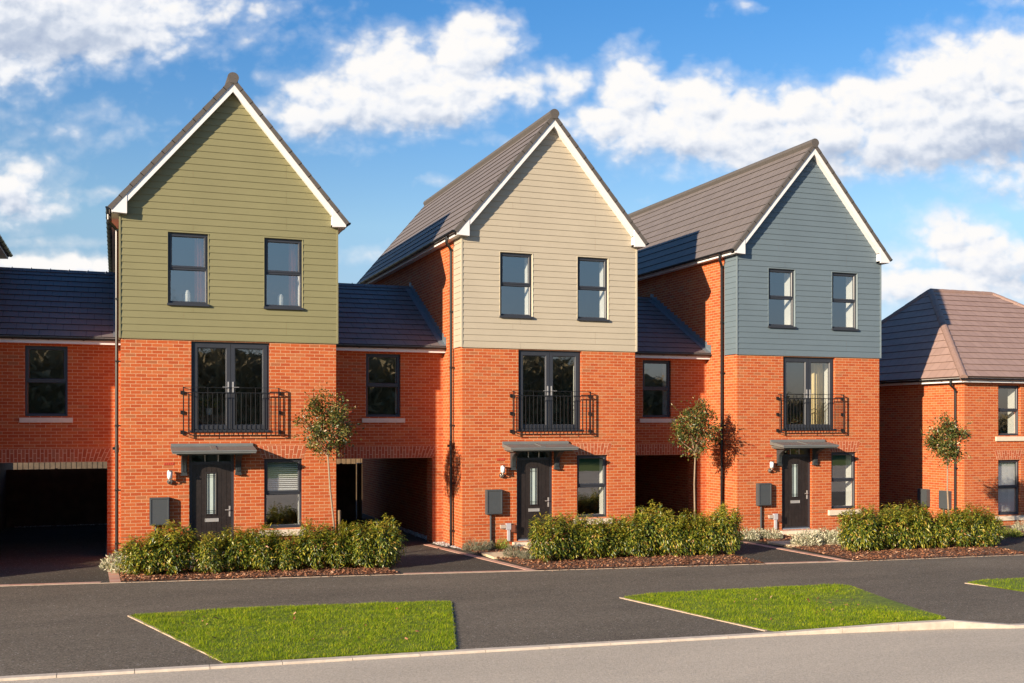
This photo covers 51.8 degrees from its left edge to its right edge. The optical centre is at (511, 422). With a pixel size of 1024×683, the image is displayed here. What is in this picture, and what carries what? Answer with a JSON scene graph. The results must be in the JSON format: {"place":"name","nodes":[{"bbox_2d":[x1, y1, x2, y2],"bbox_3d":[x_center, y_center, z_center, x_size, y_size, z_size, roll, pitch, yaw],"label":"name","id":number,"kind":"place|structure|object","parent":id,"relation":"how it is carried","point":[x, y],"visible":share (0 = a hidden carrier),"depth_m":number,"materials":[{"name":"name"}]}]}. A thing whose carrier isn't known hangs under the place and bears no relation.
{"place":"outdoors","nodes":[
{"label":"outdoors","id":0,"kind":"place"},
{"bbox_2d":[15,519,460,548],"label":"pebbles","id":1,"kind":"object","parent":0,"point":[401,528],"visible":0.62,"depth_m":29.81,"materials":[{"name":"grey gravel"}]},
{"bbox_2d":[0,541,850,585],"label":"block paving","id":2,"kind":"structure","parent":0,"point":[114,577],"depth_m":23.46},
{"bbox_2d":[99,548,127,569],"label":"silver plant","id":3,"kind":"object","parent":2,"relation":"on","point":[107,561],"visible":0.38,"depth_m":22.28,"materials":[{"name":"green plant"}]},
{"bbox_2d":[127,533,837,573],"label":"slab path","id":4,"kind":"structure","parent":0,"point":[493,555],"depth_m":25.98,"materials":[{"name":"grey concrete"}]},
{"bbox_2d":[107,555,135,573],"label":"silver plant","id":5,"kind":"object","parent":4,"relation":"on","point":[114,567],"visible":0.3,"depth_m":21.69,"materials":[{"name":"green plant"}]},
{"bbox_2d":[0,555,1023,675],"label":"pavement","id":6,"kind":"structure","parent":0,"point":[45,629],"depth_m":18.48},
{"bbox_2d":[130,600,457,662],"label":"grass","id":7,"kind":"structure","parent":6,"relation":"on","point":[320,608],"depth_m":15.80,"materials":[{"name":"green plant"}]},
{"bbox_2d":[127,583,985,662],"bbox_3d":[2.493,3.132,17.283,17.030,0.062,4.038,0,0,-14],"label":"verge edging","id":8,"kind":"object","parent":6,"relation":"on","point":[152,627],"visible":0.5,"depth_m":16.52,"materials":[{"name":"concrete"}]},
{"bbox_2d":[624,582,945,631],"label":"grass","id":9,"kind":"structure","parent":6,"relation":"on","point":[792,604],"depth_m":17.59,"materials":[{"name":"green plant"}]},
{"bbox_2d":[968,577,1023,591],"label":"grass","id":10,"kind":"structure","parent":6,"relation":"on","point":[973,582],"depth_m":20.32,"materials":[{"name":"green plant"}]},
{"bbox_2d":[0,628,1023,682],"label":"road","id":11,"kind":"structure","parent":0,"point":[988,655],"depth_m":13.66,"materials":[{"name":"grey asphalt"}]},
{"bbox_2d":[0,619,1023,680],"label":"kerb","id":12,"kind":"structure","parent":11,"relation":"on","point":[926,625],"depth_m":14.75,"materials":[{"name":"concrete"}]},
{"bbox_2d":[0,500,1023,584],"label":"driveway","id":13,"kind":"structure","parent":0,"point":[52,554],"depth_m":24.59,"materials":[{"name":"grey asphalt"}]},
{"bbox_2d":[0,463,12,532],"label":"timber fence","id":14,"kind":"object","parent":13,"relation":"on","point":[4,467],"visible":0.32,"depth_m":30.52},
{"bbox_2d":[0,235,12,258],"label":"terraced house","id":15,"kind":"structure","parent":13,"relation":"on","point":[5,252],"depth_m":28.35,"materials":[{"name":"red brick"}]},
{"bbox_2d":[0,267,120,555],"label":"carport annexe","id":16,"kind":"structure","parent":13,"relation":"on","point":[57,365],"depth_m":24.48,"materials":[{"name":"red brick"}]},
{"bbox_2d":[25,346,67,415],"bbox_3d":[-10.678,-0.937,24.176,0.900,1.640,0.105,0,0,-21],"label":"window","id":17,"kind":"structure","parent":16,"relation":"in","point":[27,348],"depth_m":24.15,"materials":[{"name":"black plastic"}]},
{"bbox_2d":[13,462,106,469],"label":"fence","id":18,"kind":"object","parent":16,"relation":"part of","point":[62,465],"depth_m":42.95,"materials":[{"name":"beige wood"}]},
{"bbox_2d":[105,72,350,558],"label":"terraced house","id":19,"kind":"structure","parent":13,"relation":"on","point":[227,177],"depth_m":23.97,"materials":[{"name":"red brick"}]},
{"bbox_2d":[184,290,189,301],"bbox_3d":[-7.349,-2.848,23.850,0.131,0.300,0.131,0,0,-21],"label":"vase","id":20,"kind":"object","parent":19,"relation":"on","point":[187,295],"visible":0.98,"depth_m":23.80,"materials":[{"name":"ceramic"}]},
{"bbox_2d":[167,232,208,306],"bbox_3d":[-7.270,-3.435,23.649,0.902,1.636,0.175,0,0,-21],"label":"window","id":21,"kind":"structure","parent":19,"relation":"in","point":[170,267],"depth_m":23.65,"materials":[{"name":"black plastic"}]},
{"bbox_2d":[195,238,204,301],"bbox_3d":[-7.113,-3.293,24.273,0.380,1.880,0.081,0,0,-21],"label":"curtain","id":22,"kind":"object","parent":19,"relation":"hanging from","point":[199,276],"visible":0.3,"depth_m":24.25,"materials":[{"name":"white fabric"}]},
{"bbox_2d":[189,455,233,553],"bbox_3d":[-6.814,1.823,23.901,0.987,2.312,0.140,0,0,-21],"label":"front door","id":23,"kind":"structure","parent":19,"relation":"in","point":[211,484],"depth_m":23.90,"materials":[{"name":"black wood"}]},
{"bbox_2d":[198,397,230,428],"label":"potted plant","id":24,"kind":"object","parent":19,"relation":"in","point":[206,419],"visible":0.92,"depth_m":24.41,"materials":[{"name":"green plant"}]},
{"bbox_2d":[202,349,230,365],"bbox_3d":[-6.934,-1.681,24.807,0.700,0.707,0.170,0,0,-21],"label":"pendant lamp","id":25,"kind":"object","parent":19,"relation":"hanging from","point":[206,355],"visible":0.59,"depth_m":24.76,"materials":[{"name":"black plastic"}]},
{"bbox_2d":[190,341,270,431],"bbox_3d":[-6.416,-0.806,24.024,1.789,2.053,0.160,0,0,-21],"label":"french door","id":26,"kind":"structure","parent":19,"relation":"in","point":[195,345],"depth_m":24.03,"materials":[{"name":"grey glass"}]},
{"bbox_2d":[278,294,282,304],"bbox_3d":[-5.402,-2.848,24.582,0.131,0.300,0.131,0,0,-21],"label":"vase","id":27,"kind":"object","parent":19,"relation":"on","point":[280,299],"visible":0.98,"depth_m":24.53,"materials":[{"name":"ceramic"}]},
{"bbox_2d":[268,462,297,490],"bbox_3d":[-5.361,1.228,24.572,0.730,0.698,0.022,0,0,-21],"label":"window blind","id":28,"kind":"object","parent":19,"relation":"attached to","point":[272,468],"depth_m":24.58,"materials":[{"name":"white plastic"}]},
{"bbox_2d":[264,458,301,527],"bbox_3d":[-5.323,1.649,24.470,0.874,1.636,0.105,0,0,-21],"label":"window","id":29,"kind":"structure","parent":19,"relation":"in","point":[272,492],"depth_m":24.46,"materials":[{"name":"black plastic"}]},
{"bbox_2d":[264,238,303,309],"bbox_3d":[-5.295,-3.435,24.392,0.905,1.636,0.175,0,0,-21],"label":"window","id":30,"kind":"structure","parent":19,"relation":"in","point":[266,240],"depth_m":24.39,"materials":[{"name":"black plastic"}]},
{"bbox_2d":[289,244,297,305],"bbox_3d":[-5.105,-3.293,25.028,0.390,1.880,0.081,0,0,-21],"label":"curtain","id":31,"kind":"object","parent":19,"relation":"hanging from","point":[293,280],"visible":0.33,"depth_m":25.00,"materials":[{"name":"white fabric"}]},
{"bbox_2d":[336,463,355,519],"bbox_3d":[-6.157,2.212,33.779,2.316,1.810,0.150,0,0,-21],"label":"doorway","id":32,"kind":"structure","parent":13,"relation":"on","point":[346,489],"depth_m":34.01,"materials":[{"name":"black"}]},
{"bbox_2d":[336,459,361,499],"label":"timber fence","id":33,"kind":"object","parent":13,"relation":"on","point":[348,461],"visible":0.01,"depth_m":42.63,"materials":[{"name":"brown wood"}]},
{"bbox_2d":[356,463,361,518],"bbox_3d":[-4.972,2.212,34.305,0.170,1.810,0.120,0,0,-21],"label":"gate post","id":34,"kind":"object","parent":13,"relation":"on","point":[359,490],"visible":1,"depth_m":34.26,"materials":[{"name":"black wood"}]},
{"bbox_2d":[336,282,446,542],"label":"carport annexe","id":35,"kind":"structure","parent":13,"relation":"on","point":[391,347],"depth_m":27.25,"materials":[{"name":"red brick"}]},
{"bbox_2d":[366,354,399,416],"bbox_3d":[-3.311,-0.937,26.946,0.900,1.640,0.105,0,0,-21],"label":"window","id":36,"kind":"structure","parent":35,"relation":"in","point":[397,356],"depth_m":26.95,"materials":[{"name":"black plastic"}]},
{"bbox_2d":[356,109,648,549],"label":"terraced house","id":37,"kind":"structure","parent":13,"relation":"on","point":[513,261],"depth_m":26.89,"materials":[{"name":"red brick"}]},
{"bbox_2d":[499,252,533,318],"bbox_3d":[0.096,-3.435,26.419,0.902,1.636,0.175,0,0,-21],"label":"window","id":38,"kind":"structure","parent":37,"relation":"in","point":[510,284],"depth_m":26.43,"materials":[{"name":"black plastic"}]},
{"bbox_2d":[517,451,551,540],"bbox_3d":[0.552,1.823,26.671,0.987,2.312,0.140,0,0,-21],"label":"front door","id":39,"kind":"structure","parent":37,"relation":"in","point":[534,475],"depth_m":26.66,"materials":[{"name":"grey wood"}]},
{"bbox_2d":[517,350,582,430],"bbox_3d":[0.951,-0.806,26.794,1.789,2.053,0.160,0,0,-21],"label":"french door","id":40,"kind":"structure","parent":37,"relation":"in","point":[548,355],"depth_m":26.78,"materials":[{"name":"grey glass"}]},
{"bbox_2d":[577,455,606,517],"bbox_3d":[2.043,1.649,27.240,0.874,1.636,0.105,0,0,-21],"label":"window","id":41,"kind":"structure","parent":37,"relation":"in","point":[604,484],"depth_m":27.31,"materials":[{"name":"black plastic"}]},
{"bbox_2d":[577,257,609,321],"bbox_3d":[2.072,-3.435,27.162,0.905,1.636,0.175,0,0,-21],"label":"window","id":42,"kind":"structure","parent":37,"relation":"in","point":[593,288],"depth_m":27.21,"materials":[{"name":"black plastic"}]},
{"bbox_2d":[6,554,1022,585],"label":"edging","id":43,"kind":"object","parent":13,"relation":"on","point":[492,571],"visible":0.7,"depth_m":21.93,"materials":[{"name":"brick"}]},
{"bbox_2d":[635,294,711,521],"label":"carport annexe","id":44,"kind":"structure","parent":13,"relation":"on","point":[673,354],"depth_m":30.03,"materials":[{"name":"red brick"}]},
{"bbox_2d":[643,360,669,416],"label":"window","id":45,"kind":"structure","parent":44,"relation":"in","point":[667,388],"depth_m":29.79,"materials":[{"name":"black plastic"}]},
{"bbox_2d":[628,138,892,535],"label":"terraced house","id":46,"kind":"structure","parent":13,"relation":"on","point":[762,277],"depth_m":29.69,"materials":[{"name":"red brick"}]},
{"bbox_2d":[768,269,796,328],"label":"window","id":47,"kind":"structure","parent":46,"relation":"in","point":[791,297],"depth_m":29.26,"materials":[{"name":"black plastic"}]},
{"bbox_2d":[782,449,809,529],"bbox_3d":[7.909,1.823,29.437,0.987,2.312,0.140,0,0,-21],"label":"front door","id":48,"kind":"structure","parent":46,"relation":"in","point":[796,467],"depth_m":29.45,"materials":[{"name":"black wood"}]},
{"bbox_2d":[782,357,835,429],"bbox_3d":[8.307,-0.806,29.560,1.789,2.053,0.160,0,0,-21],"label":"french door","id":49,"kind":"structure","parent":46,"relation":"in","point":[807,361],"depth_m":29.55,"materials":[{"name":"grey glass"}]},
{"bbox_2d":[811,363,823,423],"bbox_3d":[8.800,-0.763,30.255,0.840,1.940,0.083,0,0,-21],"label":"curtain","id":50,"kind":"object","parent":46,"relation":"hanging from","point":[817,387],"visible":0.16,"depth_m":30.25,"materials":[{"name":"beige fabric"}]},
{"bbox_2d":[831,452,854,508],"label":"window","id":51,"kind":"structure","parent":46,"relation":"in","point":[852,454],"depth_m":30.08,"materials":[{"name":"black plastic"}]},
{"bbox_2d":[832,273,858,330],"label":"window","id":52,"kind":"structure","parent":46,"relation":"in","point":[853,300],"depth_m":30.01,"materials":[{"name":"black plastic"}]},
{"bbox_2d":[879,288,1023,525],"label":"hipped house","id":53,"kind":"structure","parent":13,"relation":"on","point":[958,355],"depth_m":33.08,"materials":[{"name":"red brick"}]},
{"bbox_2d":[998,385,1017,435],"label":"window","id":54,"kind":"structure","parent":53,"relation":"in","point":[1015,409],"depth_m":32.21,"materials":[{"name":"black plastic"}]},
{"bbox_2d":[998,460,1018,514],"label":"window","id":55,"kind":"structure","parent":53,"relation":"in","point":[1016,486],"depth_m":32.24,"materials":[{"name":"black plastic"}]},
{"bbox_2d":[0,0,1023,320],"label":"sky","id":56,"kind":"structure","parent":0,"point":[916,107],"materials":[{"name":"blue"}]},
{"bbox_2d":[121,526,1023,580],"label":"planting bed soil","id":57,"kind":"structure","parent":0,"point":[673,563],"depth_m":23.68,"materials":[{"name":"brown soil"}]},
{"bbox_2d":[113,531,166,575],"bbox_3d":[-7.550,2.675,21.436,1.115,0.925,1.174,0,0,-18],"label":"laurel shrub","id":58,"kind":"object","parent":57,"relation":"on","point":[137,560],"visible":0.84,"depth_m":21.23,"materials":[{"name":"green plant"}]},
{"bbox_2d":[145,519,199,574],"bbox_3d":[-6.951,2.564,21.611,1.300,1.170,1.156,0,0,0],"label":"laurel shrub","id":59,"kind":"object","parent":57,"relation":"on","point":[181,546],"visible":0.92,"depth_m":21.41,"materials":[{"name":"green plant"}]},
{"bbox_2d":[190,531,225,573],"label":"laurel shrub","id":60,"kind":"object","parent":57,"relation":"on","point":[212,563],"visible":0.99,"depth_m":21.52,"materials":[{"name":"green plant"}]},
{"bbox_2d":[207,524,261,572],"bbox_3d":[-5.787,2.617,22.029,1.137,1.053,1.080,0,0,-8],"label":"laurel shrub","id":61,"kind":"object","parent":57,"relation":"on","point":[232,555],"visible":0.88,"depth_m":21.77,"materials":[{"name":"green plant"}]},
{"bbox_2d":[245,523,282,570],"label":"laurel shrub","id":62,"kind":"object","parent":57,"relation":"on","point":[263,562],"visible":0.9,"depth_m":21.84,"materials":[{"name":"green plant"}]},
{"bbox_2d":[271,529,308,570],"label":"laurel shrub","id":63,"kind":"object","parent":57,"relation":"on","point":[288,558],"visible":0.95,"depth_m":21.95,"materials":[{"name":"green plant"}]},
{"bbox_2d":[295,517,337,569],"bbox_3d":[-4.160,2.572,22.417,1.056,1.152,1.113,0,0,-19],"label":"laurel shrub","id":64,"kind":"object","parent":57,"relation":"on","point":[314,541],"visible":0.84,"depth_m":22.14,"materials":[{"name":"green plant"}]},
{"bbox_2d":[290,382,364,551],"bbox_3d":[-4.164,1.078,23.603,1.687,4.079,1.455,0,0,-21],"label":"young tree","id":65,"kind":"object","parent":57,"relation":"on","point":[318,428],"visible":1,"depth_m":23.52,"materials":[{"name":"green plant"}]},
{"bbox_2d":[338,510,340,529],"bbox_3d":[-3.884,2.542,23.710,0.066,1.150,0.066,0,0,-21],"label":"tree stake","id":66,"kind":"object","parent":57,"relation":"on","point":[339,515],"visible":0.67,"depth_m":23.68,"materials":[{"name":"beige wood"}]},
{"bbox_2d":[319,520,360,569],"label":"laurel shrub","id":67,"kind":"object","parent":57,"relation":"on","point":[339,541],"visible":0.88,"depth_m":22.23,"materials":[{"name":"green plant"}]},
{"bbox_2d":[343,519,380,568],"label":"laurel shrub","id":68,"kind":"object","parent":57,"relation":"on","point":[363,558],"visible":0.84,"depth_m":22.28,"materials":[{"name":"green plant"}]},
{"bbox_2d":[364,513,407,568],"bbox_3d":[-2.717,2.547,22.552,0.964,1.206,0.916,0,0,10],"label":"laurel shrub","id":69,"kind":"object","parent":57,"relation":"on","point":[388,551],"visible":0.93,"depth_m":22.42,"materials":[{"name":"green plant"}]},
{"bbox_2d":[461,538,479,549],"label":"lavender plant","id":70,"kind":"object","parent":57,"relation":"on","point":[467,546],"visible":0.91,"depth_m":25.47,"materials":[{"name":"grey plant"}]},
{"bbox_2d":[472,539,490,551],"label":"lavender plant","id":71,"kind":"object","parent":57,"relation":"on","point":[483,546],"visible":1,"depth_m":25.33,"materials":[{"name":"grey plant"}]},
{"bbox_2d":[481,541,495,549],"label":"green plant","id":72,"kind":"object","parent":57,"relation":"on","point":[493,545],"visible":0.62,"depth_m":25.64,"materials":[{"name":"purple plant"}]},
{"bbox_2d":[494,538,509,548],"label":"green plant","id":73,"kind":"object","parent":57,"relation":"on","point":[499,544],"visible":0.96,"depth_m":25.75,"materials":[{"name":"green plant"}]},
{"bbox_2d":[501,544,522,556],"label":"lavender plant","id":74,"kind":"object","parent":57,"relation":"on","point":[516,552],"visible":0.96,"depth_m":24.22,"materials":[{"name":"grey plant"}]},
{"bbox_2d":[518,548,534,559],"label":"lavender plant","id":75,"kind":"object","parent":57,"relation":"on","point":[525,555],"visible":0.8,"depth_m":23.80,"materials":[{"name":"grey plant"}]},
{"bbox_2d":[526,511,570,561],"bbox_3d":[0.820,2.566,23.616,1.012,1.165,1.139,0,0,12],"label":"laurel shrub","id":76,"kind":"object","parent":57,"relation":"on","point":[540,548],"visible":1,"depth_m":23.37,"materials":[{"name":"green plant"}]},
{"bbox_2d":[553,510,587,559],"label":"laurel shrub","id":77,"kind":"object","parent":57,"relation":"on","point":[574,543],"visible":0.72,"depth_m":23.74,"materials":[{"name":"green plant"}]},
{"bbox_2d":[572,512,613,559],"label":"laurel shrub","id":78,"kind":"object","parent":57,"relation":"on","point":[591,545],"visible":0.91,"depth_m":23.80,"materials":[{"name":"green plant"}]},
{"bbox_2d":[596,515,633,558],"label":"laurel shrub","id":79,"kind":"object","parent":57,"relation":"on","point":[616,548],"visible":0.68,"depth_m":24.04,"materials":[{"name":"green plant"}]},
{"bbox_2d":[614,512,649,557],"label":"laurel shrub","id":80,"kind":"object","parent":57,"relation":"on","point":[634,534],"visible":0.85,"depth_m":24.11,"materials":[{"name":"green plant"}]},
{"bbox_2d":[630,499,673,556],"bbox_3d":[3.240,2.475,24.512,1.174,1.366,1.115,0,0,25],"label":"laurel shrub","id":81,"kind":"object","parent":57,"relation":"on","point":[652,539],"visible":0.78,"depth_m":24.32,"materials":[{"name":"green plant"}]},
{"bbox_2d":[652,508,692,556],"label":"laurel shrub","id":82,"kind":"object","parent":57,"relation":"on","point":[670,545],"visible":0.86,"depth_m":24.29,"materials":[{"name":"green plant"}]},
{"bbox_2d":[674,509,709,556],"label":"laurel shrub","id":83,"kind":"object","parent":57,"relation":"on","point":[691,551],"visible":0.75,"depth_m":24.40,"materials":[{"name":"green plant"}]},
{"bbox_2d":[668,394,728,513],"bbox_3d":[4.884,1.169,28.035,1.500,3.897,1.664,0,0,30],"label":"young tree","id":84,"kind":"object","parent":57,"relation":"on","point":[693,425],"visible":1,"depth_m":27.95,"materials":[{"name":"green plant"}]},
{"bbox_2d":[690,509,728,555],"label":"laurel shrub","id":85,"kind":"object","parent":57,"relation":"on","point":[713,544],"visible":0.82,"depth_m":24.47,"materials":[{"name":"green plant"}]},
{"bbox_2d":[708,502,744,555],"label":"laurel shrub","id":86,"kind":"object","parent":57,"relation":"on","point":[732,543],"visible":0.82,"depth_m":24.63,"materials":[{"name":"green plant"}]},
{"bbox_2d":[738,527,760,540],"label":"silver plant","id":87,"kind":"object","parent":57,"relation":"on","point":[754,536],"visible":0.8,"depth_m":27.76,"materials":[{"name":"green plant"}]},
{"bbox_2d":[747,527,771,538],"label":"silver plant","id":88,"kind":"object","parent":57,"relation":"on","point":[759,532],"visible":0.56,"depth_m":28.14,"materials":[{"name":"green plant"}]},
{"bbox_2d":[761,527,782,539],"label":"silver plant","id":89,"kind":"object","parent":57,"relation":"on","point":[778,534],"visible":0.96,"depth_m":28.04,"materials":[{"name":"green plant"}]},
{"bbox_2d":[789,528,823,545],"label":"silver plant","id":90,"kind":"object","parent":57,"relation":"on","point":[809,541],"visible":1,"depth_m":26.52,"materials":[{"name":"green plant"}]},
{"bbox_2d":[808,527,838,542],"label":"silver plant","id":91,"kind":"object","parent":57,"relation":"on","point":[822,534],"visible":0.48,"depth_m":27.10,"materials":[{"name":"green plant"}]},
{"bbox_2d":[823,526,853,545],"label":"silver plant","id":92,"kind":"object","parent":57,"relation":"on","point":[834,540],"visible":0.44,"depth_m":26.73,"materials":[{"name":"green plant"}]},
{"bbox_2d":[835,504,882,552],"bbox_3d":[8.351,2.551,25.403,1.007,1.179,1.074,0,0,-38],"label":"laurel shrub","id":93,"kind":"object","parent":57,"relation":"on","point":[852,529],"visible":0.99,"depth_m":25.23,"materials":[{"name":"green plant"}]},
{"bbox_2d":[860,503,898,550],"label":"laurel shrub","id":94,"kind":"object","parent":57,"relation":"on","point":[885,535],"visible":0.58,"depth_m":25.45,"materials":[{"name":"green plant"}]},
{"bbox_2d":[877,503,918,549],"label":"laurel shrub","id":95,"kind":"object","parent":57,"relation":"on","point":[902,519],"visible":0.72,"depth_m":25.62,"materials":[{"name":"green plant"}]},
{"bbox_2d":[897,499,936,548],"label":"laurel shrub","id":96,"kind":"object","parent":57,"relation":"on","point":[920,525],"visible":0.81,"depth_m":25.70,"materials":[{"name":"green plant"}]},
{"bbox_2d":[923,508,953,547],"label":"laurel shrub","id":97,"kind":"object","parent":57,"relation":"on","point":[940,525],"visible":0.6,"depth_m":25.86,"materials":[{"name":"green plant"}]},
{"bbox_2d":[920,410,973,521],"bbox_3d":[11.307,1.390,27.397,1.301,3.455,1.240,0,0,23],"label":"young tree","id":98,"kind":"object","parent":57,"relation":"on","point":[948,450],"visible":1,"depth_m":27.23,"materials":[{"name":"green plant"}]},
{"bbox_2d":[933,507,974,547],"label":"laurel shrub","id":99,"kind":"object","parent":57,"relation":"on","point":[960,532],"visible":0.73,"depth_m":25.95,"materials":[{"name":"green plant"}]},
{"bbox_2d":[954,502,993,546],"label":"laurel shrub","id":100,"kind":"object","parent":57,"relation":"on","point":[979,525],"visible":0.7,"depth_m":26.17,"materials":[{"name":"green plant"}]},
{"bbox_2d":[973,510,1006,546],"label":"laurel shrub","id":101,"kind":"object","parent":57,"relation":"on","point":[993,526],"visible":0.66,"depth_m":26.28,"materials":[{"name":"green plant"}]},
{"bbox_2d":[999,526,1023,537],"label":"green plant","id":102,"kind":"object","parent":57,"relation":"on","point":[1013,533],"visible":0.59,"depth_m":28.46,"materials":[{"name":"green plant"}]},
{"bbox_2d":[1010,520,1023,530],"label":"silver plant","id":103,"kind":"object","parent":57,"relation":"on","point":[1015,526],"visible":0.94,"depth_m":30.10,"materials":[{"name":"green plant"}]}
]}

